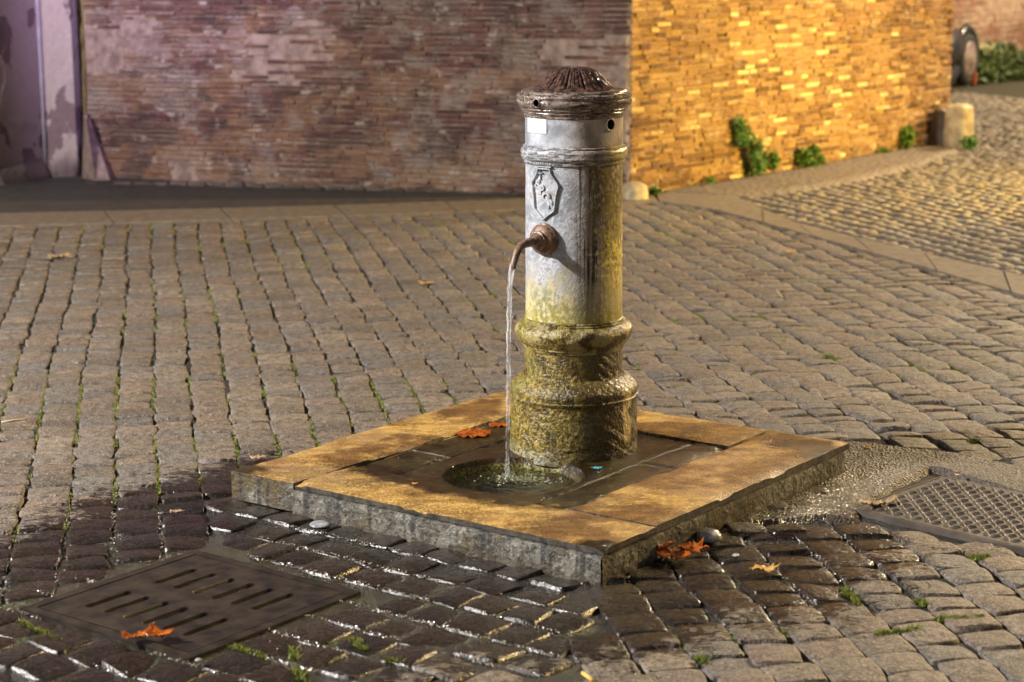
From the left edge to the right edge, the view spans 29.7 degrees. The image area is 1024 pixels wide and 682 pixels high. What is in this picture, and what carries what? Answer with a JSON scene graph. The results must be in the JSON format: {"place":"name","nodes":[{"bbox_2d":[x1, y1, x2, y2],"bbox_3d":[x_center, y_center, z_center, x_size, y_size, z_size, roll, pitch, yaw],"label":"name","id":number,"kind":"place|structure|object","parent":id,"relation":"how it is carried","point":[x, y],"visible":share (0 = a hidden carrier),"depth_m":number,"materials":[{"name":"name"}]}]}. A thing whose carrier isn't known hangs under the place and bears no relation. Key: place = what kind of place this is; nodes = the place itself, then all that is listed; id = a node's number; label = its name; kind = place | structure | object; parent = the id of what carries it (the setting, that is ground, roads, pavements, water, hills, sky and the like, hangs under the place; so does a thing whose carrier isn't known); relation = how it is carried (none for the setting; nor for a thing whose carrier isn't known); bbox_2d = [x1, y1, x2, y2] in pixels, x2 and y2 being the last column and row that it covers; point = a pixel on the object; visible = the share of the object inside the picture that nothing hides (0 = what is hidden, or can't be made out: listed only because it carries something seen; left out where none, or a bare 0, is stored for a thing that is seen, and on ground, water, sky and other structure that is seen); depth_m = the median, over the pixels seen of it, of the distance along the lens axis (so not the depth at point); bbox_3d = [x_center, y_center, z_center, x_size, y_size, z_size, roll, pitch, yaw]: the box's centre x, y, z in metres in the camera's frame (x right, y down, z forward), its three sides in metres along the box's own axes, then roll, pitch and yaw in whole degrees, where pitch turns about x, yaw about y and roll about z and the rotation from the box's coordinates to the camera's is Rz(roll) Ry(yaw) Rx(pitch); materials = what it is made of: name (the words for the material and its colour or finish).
{"place":"outdoors","nodes":[
{"label":"outdoors","id":0,"kind":"place"},
{"bbox_2d":[0,181,524,212],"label":"dark asphalt","id":1,"kind":"structure","parent":0,"point":[19,196],"depth_m":12.35,"materials":[{"name":"grey asphalt"}]},
{"bbox_2d":[0,180,1004,303],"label":"paving","id":2,"kind":"structure","parent":0,"point":[686,273],"depth_m":9.79,"materials":[{"name":"grey stone"}]},
{"bbox_2d":[47,252,71,258],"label":"leaf","id":3,"kind":"object","parent":2,"relation":"on","point":[52,256],"visible":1,"depth_m":9.92,"materials":[{"name":"beige plant"}]},
{"bbox_2d":[0,294,1023,681],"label":"paving","id":4,"kind":"structure","parent":0,"point":[646,606],"depth_m":6.46,"materials":[{"name":"grey stone"}]},
{"bbox_2d":[1,418,25,422],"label":"straw","id":5,"kind":"object","parent":4,"relation":"on","point":[13,420],"visible":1,"depth_m":6.41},
{"bbox_2d":[170,509,183,512],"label":"leaf","id":6,"kind":"object","parent":4,"relation":"on","point":[175,511],"visible":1,"depth_m":5.35,"materials":[{"name":"beige plant"}]},
{"bbox_2d":[250,454,266,458],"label":"leaf","id":7,"kind":"object","parent":4,"relation":"on","point":[258,456],"visible":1,"depth_m":5.91,"materials":[{"name":"beige plant"}]},
{"bbox_2d":[581,671,593,681],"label":"cigarette butt","id":8,"kind":"object","parent":4,"relation":"on","point":[587,676],"visible":1,"depth_m":4.09,"materials":[{"name":"yellow paper"}]},
{"bbox_2d":[656,545,693,561],"bbox_3d":[0.406,0.534,4.925,0.118,0.032,0.108,3,12,18],"label":"leaf","id":9,"kind":"object","parent":4,"relation":"on","point":[675,553],"visible":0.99,"depth_m":4.91,"materials":[{"name":"orange plant"}]},
{"bbox_2d":[657,540,674,548],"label":"leaf","id":10,"kind":"object","parent":9,"relation":"on","point":[666,544],"visible":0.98,"depth_m":4.92,"materials":[{"name":"orange plant"}]},
{"bbox_2d":[675,537,708,553],"bbox_3d":[0.460,0.520,4.932,0.086,0.029,0.081,0,11,0],"label":"leaf","id":11,"kind":"object","parent":9,"relation":"on","point":[698,547],"visible":1,"depth_m":4.93,"materials":[{"name":"orange plant"}]},
{"bbox_2d":[696,528,721,543],"bbox_3d":[0.517,0.511,5.064,0.066,0.039,0.071,0,11,0],"label":"stone","id":12,"kind":"object","parent":4,"relation":"on","point":[709,535],"visible":0.94,"depth_m":5.04,"materials":[{"name":"grey stone"}]},
{"bbox_2d":[749,563,780,572],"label":"leaf","id":13,"kind":"object","parent":4,"relation":"on","point":[771,568],"visible":1,"depth_m":4.80,"materials":[{"name":"plant"}]},
{"bbox_2d":[725,486,827,537],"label":"paving setts in patch","id":14,"kind":"object","parent":4,"relation":"on","point":[743,529],"visible":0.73,"depth_m":5.17,"materials":[{"name":"grey stone"}]},
{"bbox_2d":[0,78,1023,681],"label":"ground","id":15,"kind":"structure","parent":0,"point":[372,598],"depth_m":4.96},
{"bbox_2d":[0,0,88,184],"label":"plaster wall","id":16,"kind":"structure","parent":15,"relation":"on","point":[43,93],"depth_m":13.58,"materials":[{"name":"purple paint"}]},
{"bbox_2d":[82,113,113,180],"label":"buttress","id":17,"kind":"structure","parent":15,"relation":"on","point":[95,166],"depth_m":13.60,"materials":[{"name":"beige paint"}]},
{"bbox_2d":[21,550,359,662],"bbox_3d":[-0.765,0.649,4.630,0.568,0.061,0.568,8,14,36],"label":"drain grate","id":18,"kind":"object","parent":15,"relation":"on","point":[154,586],"visible":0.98,"depth_m":4.60,"materials":[{"name":"metal"}]},
{"bbox_2d":[121,629,147,638],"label":"leaf","id":19,"kind":"object","parent":18,"relation":"on","point":[125,634],"visible":1,"depth_m":4.33,"materials":[{"name":"orange plant"}]},
{"bbox_2d":[144,623,173,637],"bbox_3d":[-0.792,0.652,4.338,0.069,0.022,0.067,0,11,0],"label":"leaf","id":20,"kind":"object","parent":18,"relation":"on","point":[153,630],"visible":1,"depth_m":4.34,"materials":[{"name":"orange plant"}]},
{"bbox_2d":[0,496,597,681],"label":"cobblestones","id":21,"kind":"structure","parent":15,"relation":"on","point":[38,663],"depth_m":4.43,"materials":[{"name":"grey stone"}]},
{"bbox_2d":[309,520,329,527],"bbox_3d":[-0.521,0.496,5.230,0.057,0.013,0.067,0,11,0],"label":"stone","id":22,"kind":"object","parent":21,"relation":"on","point":[319,524],"visible":1,"depth_m":5.22,"materials":[{"name":"white stone"}]},
{"bbox_2d":[0,194,657,228],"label":"gutter kerb","id":23,"kind":"structure","parent":15,"relation":"on","point":[105,218],"depth_m":11.60,"materials":[{"name":"stone"}]},
{"bbox_2d":[623,181,647,199],"bbox_3d":[0.775,-0.943,12.235,0.168,0.130,0.184,-3,12,-15],"label":"guard stone","id":24,"kind":"object","parent":23,"relation":"on","point":[634,190],"visible":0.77,"depth_m":12.17,"materials":[{"name":"beige stone"}]},
{"bbox_2d":[82,0,633,193],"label":"brick wall","id":25,"kind":"structure","parent":15,"relation":"on","point":[406,94],"depth_m":12.95,"materials":[{"name":"brown brick"}]},
{"bbox_2d":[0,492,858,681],"bbox_3d":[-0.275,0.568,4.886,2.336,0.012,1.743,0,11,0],"label":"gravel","id":26,"kind":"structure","parent":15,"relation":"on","point":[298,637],"depth_m":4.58,"materials":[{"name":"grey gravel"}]},
{"bbox_2d":[0,205,1014,681],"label":"moss","id":27,"kind":"object","parent":15,"relation":"on","point":[302,675],"visible":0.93,"depth_m":6.09,"materials":[{"name":"green plant"}]},
{"bbox_2d":[231,390,848,585],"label":"stone plinth","id":28,"kind":"structure","parent":15,"relation":"on","point":[679,480],"depth_m":5.34,"materials":[{"name":"stone"}]},
{"bbox_2d":[457,427,490,437],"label":"leaf","id":29,"kind":"object","parent":28,"relation":"on","point":[479,433],"visible":1,"depth_m":5.91,"materials":[{"name":"orange plant"}]},
{"bbox_2d":[489,422,508,427],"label":"leaf","id":30,"kind":"object","parent":28,"relation":"on","point":[497,425],"visible":1,"depth_m":6.01,"materials":[{"name":"orange plant"}]},
{"bbox_2d":[449,468,576,493],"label":"water","id":31,"kind":"structure","parent":28,"relation":"in","point":[465,481],"depth_m":5.48,"materials":[{"name":"clear liquid"}]},
{"bbox_2d":[469,472,570,486],"bbox_3d":[0.020,0.392,5.503,0.308,0.013,0.190,0,11,0],"label":"water foam","id":32,"kind":"object","parent":31,"relation":"on","point":[524,478],"visible":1,"depth_m":5.50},
{"bbox_2d":[509,66,638,467],"bbox_3d":[0.181,-0.225,5.628,0.384,1.138,0.425,0,11,0],"label":"drinking fountain","id":33,"kind":"object","parent":28,"relation":"on","point":[573,390],"visible":1,"depth_m":5.54,"materials":[{"name":"grey metal"}]},
{"bbox_2d":[506,264,514,346],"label":"falling water","id":34,"kind":"structure","parent":33,"relation":"attached to","point":[510,279],"depth_m":5.43,"materials":[{"name":"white liquid"}]},
{"bbox_2d":[648,176,715,197],"bbox_3d":[1.130,-1.005,12.695,0.097,0.117,0.773,8,14,37],"label":"wall weed","id":35,"kind":"object","parent":15,"relation":"on","point":[655,191],"depth_m":12.57,"materials":[{"name":"green plant"}]},
{"bbox_2d":[625,0,954,189],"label":"brick wall","id":36,"kind":"structure","parent":15,"relation":"on","point":[834,80],"depth_m":13.61,"materials":[{"name":"brick"}]},
{"bbox_2d":[731,116,780,175],"bbox_3d":[1.694,-1.348,13.385,0.173,0.457,0.557,10,15,41],"label":"wall weed","id":37,"kind":"object","parent":36,"relation":"attached to","point":[752,154],"depth_m":13.33,"materials":[{"name":"green plant"}]},
{"bbox_2d":[794,142,826,166],"bbox_3d":[2.171,-1.319,14.032,0.138,0.246,0.347,8,14,36],"label":"wall weed","id":38,"kind":"object","parent":36,"relation":"attached to","point":[805,159],"depth_m":13.98,"materials":[{"name":"green plant"}]},
{"bbox_2d":[877,147,893,152],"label":"wall weed","id":39,"kind":"object","parent":36,"relation":"attached to","point":[884,150],"depth_m":14.93,"materials":[{"name":"green plant"}]},
{"bbox_2d":[898,125,915,148],"bbox_3d":[3.113,-1.597,15.244,0.145,0.222,0.119,6,13,29],"label":"wall weed","id":40,"kind":"object","parent":36,"relation":"attached to","point":[906,138],"depth_m":15.22,"materials":[{"name":"green plant"}]},
{"bbox_2d":[656,192,1023,297],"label":"curb","id":41,"kind":"structure","parent":15,"relation":"on","point":[997,279],"depth_m":10.21,"materials":[{"name":"stone"}]},
{"bbox_2d":[738,441,1023,525],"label":"asphalt patch","id":42,"kind":"object","parent":15,"relation":"on","point":[874,471],"visible":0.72,"depth_m":5.67,"materials":[{"name":"grey asphalt"}]},
{"bbox_2d":[850,476,1023,554],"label":"manhole cover","id":43,"kind":"object","parent":15,"relation":"on","point":[978,511],"visible":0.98,"depth_m":5.32,"materials":[{"name":"metal"}]},
{"bbox_2d":[859,494,896,505],"bbox_3d":[1.017,0.444,5.364,0.117,0.030,0.033,-3,12,-14],"label":"leaf","id":44,"kind":"object","parent":43,"relation":"on","point":[891,499],"visible":1,"depth_m":5.36,"materials":[{"name":"beige plant"}]},
{"bbox_2d":[950,23,979,84],"bbox_3d":[4.862,-3.169,21.450,0.399,0.702,1.625,6,13,27],"label":"motorbike","id":45,"kind":"object","parent":15,"relation":"on","point":[964,54],"visible":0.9,"depth_m":21.65,"materials":[{"name":"metal"}]},
{"bbox_2d":[951,39,1023,86],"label":"hedge","id":46,"kind":"object","parent":15,"relation":"on","point":[1005,61],"visible":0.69,"depth_m":23.31,"materials":[{"name":"green plant"}]},
{"bbox_2d":[979,40,1006,54],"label":"flowering plant","id":47,"kind":"object","parent":46,"relation":"on","point":[989,48],"visible":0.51,"depth_m":23.20,"materials":[{"name":"yellow plant"}]},
{"bbox_2d":[666,145,959,198],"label":"lane pavement","id":48,"kind":"structure","parent":0,"point":[836,172],"depth_m":13.46,"materials":[{"name":"beige stone"}]},
{"bbox_2d":[927,108,944,144],"bbox_3d":[3.456,-1.719,15.595,0.174,0.320,0.200,9,14,39],"label":"guard stone","id":49,"kind":"object","parent":48,"relation":"on","point":[935,137],"visible":0.69,"depth_m":15.53,"materials":[{"name":"brown stone"}]},
{"bbox_2d":[942,103,973,149],"bbox_3d":[3.571,-1.710,15.433,0.224,0.365,0.249,9,14,38],"label":"guard stone","id":50,"kind":"object","parent":48,"relation":"on","point":[959,121],"visible":0.91,"depth_m":15.34,"materials":[{"name":"beige stone"}]},
{"bbox_2d":[958,135,977,149],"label":"weed","id":51,"kind":"object","parent":48,"relation":"on","point":[967,141],"visible":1,"depth_m":15.31,"materials":[{"name":"green plant"}]},
{"bbox_2d":[736,90,1023,298],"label":"lane paving","id":52,"kind":"structure","parent":0,"point":[1006,120],"depth_m":12.11,"materials":[{"name":"beige stone"}]},
{"label":"far ground","id":53,"kind":"structure","parent":0,"visible":0},
{"bbox_2d":[952,0,1023,85],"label":"brick wall","id":54,"kind":"structure","parent":53,"relation":"on","point":[996,20],"depth_m":23.65,"materials":[{"name":"brick"}]}
]}

